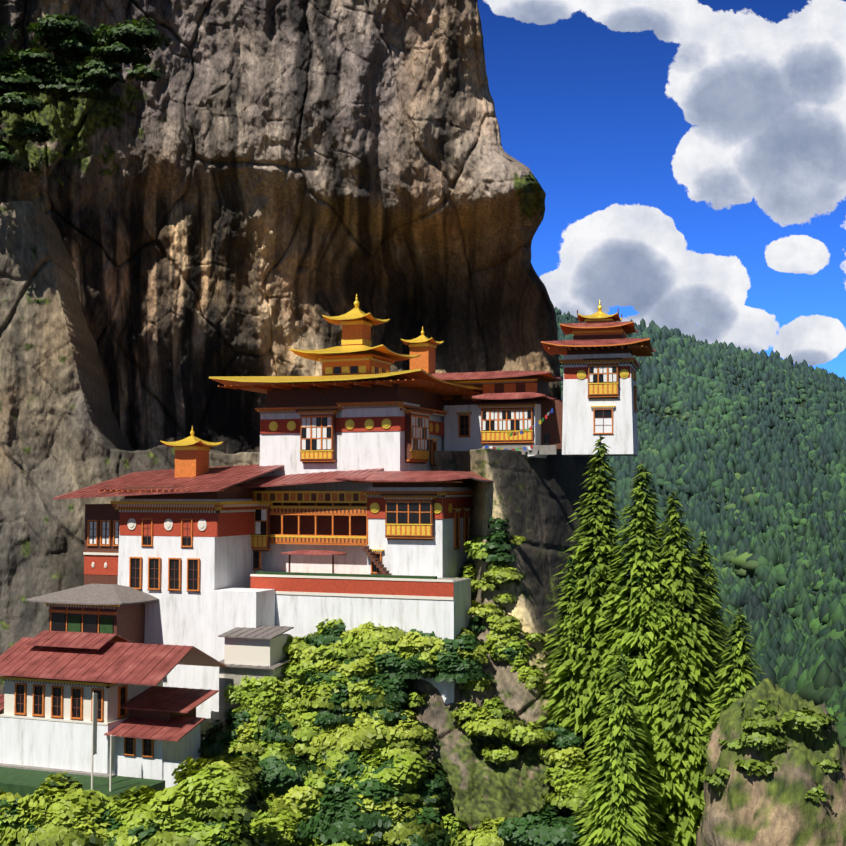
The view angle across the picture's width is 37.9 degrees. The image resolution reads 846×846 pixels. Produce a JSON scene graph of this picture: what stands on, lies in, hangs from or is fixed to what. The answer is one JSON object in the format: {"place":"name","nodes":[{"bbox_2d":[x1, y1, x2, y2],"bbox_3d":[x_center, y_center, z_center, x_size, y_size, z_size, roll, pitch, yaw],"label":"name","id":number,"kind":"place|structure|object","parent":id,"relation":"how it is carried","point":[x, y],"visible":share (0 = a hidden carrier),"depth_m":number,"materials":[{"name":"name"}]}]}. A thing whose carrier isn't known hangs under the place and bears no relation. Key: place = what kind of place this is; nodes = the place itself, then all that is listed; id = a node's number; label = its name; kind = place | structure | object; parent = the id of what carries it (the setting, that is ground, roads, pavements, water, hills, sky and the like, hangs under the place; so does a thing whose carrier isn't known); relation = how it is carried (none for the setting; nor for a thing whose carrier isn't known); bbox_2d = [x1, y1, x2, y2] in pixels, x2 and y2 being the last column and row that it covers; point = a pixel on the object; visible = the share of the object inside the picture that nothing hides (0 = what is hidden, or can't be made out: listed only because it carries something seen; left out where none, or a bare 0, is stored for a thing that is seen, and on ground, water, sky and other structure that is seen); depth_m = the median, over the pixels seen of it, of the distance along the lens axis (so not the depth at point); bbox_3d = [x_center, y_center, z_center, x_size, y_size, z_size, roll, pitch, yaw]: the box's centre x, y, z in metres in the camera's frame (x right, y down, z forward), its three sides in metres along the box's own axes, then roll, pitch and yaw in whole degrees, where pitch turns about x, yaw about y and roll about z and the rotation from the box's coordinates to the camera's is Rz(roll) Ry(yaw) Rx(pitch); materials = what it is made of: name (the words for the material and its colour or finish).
{"place":"outdoors","nodes":[
{"label":"outdoors","id":0,"kind":"place"},
{"bbox_2d":[0,0,560,453],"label":"cliff rock","id":1,"kind":"object","parent":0,"point":[252,186],"visible":0.58,"depth_m":156.35,"materials":[{"name":"stone"}]},
{"bbox_2d":[0,201,605,828],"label":"base rock","id":2,"kind":"object","parent":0,"point":[60,431],"visible":0.23,"depth_m":142.74,"materials":[{"name":"grey stone"}]},
{"bbox_2d":[25,584,158,642],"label":"timber pavilion","id":3,"kind":"structure","parent":2,"relation":"on","point":[119,610],"depth_m":125.35,"materials":[{"name":"grey metal"}]},
{"bbox_2d":[0,630,225,799],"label":"house","id":4,"kind":"structure","parent":2,"relation":"on","point":[107,714],"depth_m":112.67,"materials":[{"name":"white paint"}]},
{"bbox_2d":[52,426,293,725],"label":"monastery building","id":5,"kind":"structure","parent":2,"relation":"on","point":[176,541],"depth_m":127.40,"materials":[{"name":"white paint"}]},
{"bbox_2d":[0,12,671,845],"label":"trees and shrubs","id":6,"kind":"object","parent":2,"relation":"on","point":[318,742],"visible":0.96,"depth_m":114.40,"materials":[{"name":"green plant"}]},
{"bbox_2d":[209,294,482,490],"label":"temple","id":7,"kind":"structure","parent":2,"relation":"on","point":[357,405],"depth_m":135.22,"materials":[{"name":"white paint"}]},
{"bbox_2d":[232,468,492,704],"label":"monastery wing","id":8,"kind":"structure","parent":2,"relation":"on","point":[388,548],"depth_m":126.94,"materials":[{"name":"white paint"}]},
{"bbox_2d":[430,371,562,457],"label":"link building","id":9,"kind":"structure","parent":2,"relation":"on","point":[498,408],"depth_m":142.19,"materials":[{"name":"white paint"}]},
{"bbox_2d":[485,408,552,450],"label":"prayer flags","id":10,"kind":"object","parent":9,"relation":"attached to","point":[521,432],"visible":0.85,"depth_m":137.60,"materials":[{"name":"multicoloured fabric"}]},
{"bbox_2d":[483,300,655,455],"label":"tower","id":11,"kind":"structure","parent":2,"relation":"on","point":[599,362],"depth_m":138.07,"materials":[{"name":"white paint"}]},
{"bbox_2d":[477,0,845,379],"label":"sky","id":12,"kind":"structure","parent":0,"point":[688,157],"materials":[{"name":"blue"}]},
{"bbox_2d":[554,307,845,746],"bbox_3d":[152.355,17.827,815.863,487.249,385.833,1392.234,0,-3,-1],"label":"mountain terrain","id":13,"kind":"structure","parent":0,"point":[800,404],"depth_m":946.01,"materials":[{"name":"green plant"}]},
{"bbox_2d":[536,434,765,845],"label":"conifer trees","id":14,"kind":"object","parent":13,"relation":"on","point":[682,679],"depth_m":113.86,"materials":[{"name":"green plant"}]},
{"bbox_2d":[696,678,845,845],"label":"outcrop rock","id":15,"kind":"object","parent":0,"point":[776,808],"visible":0.69,"depth_m":95.20,"materials":[{"name":"beige stone"}]},
{"bbox_2d":[703,699,843,802],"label":"shrubs","id":16,"kind":"object","parent":15,"relation":"on","point":[805,719],"visible":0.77,"depth_m":95.29,"materials":[{"name":"green plant"}]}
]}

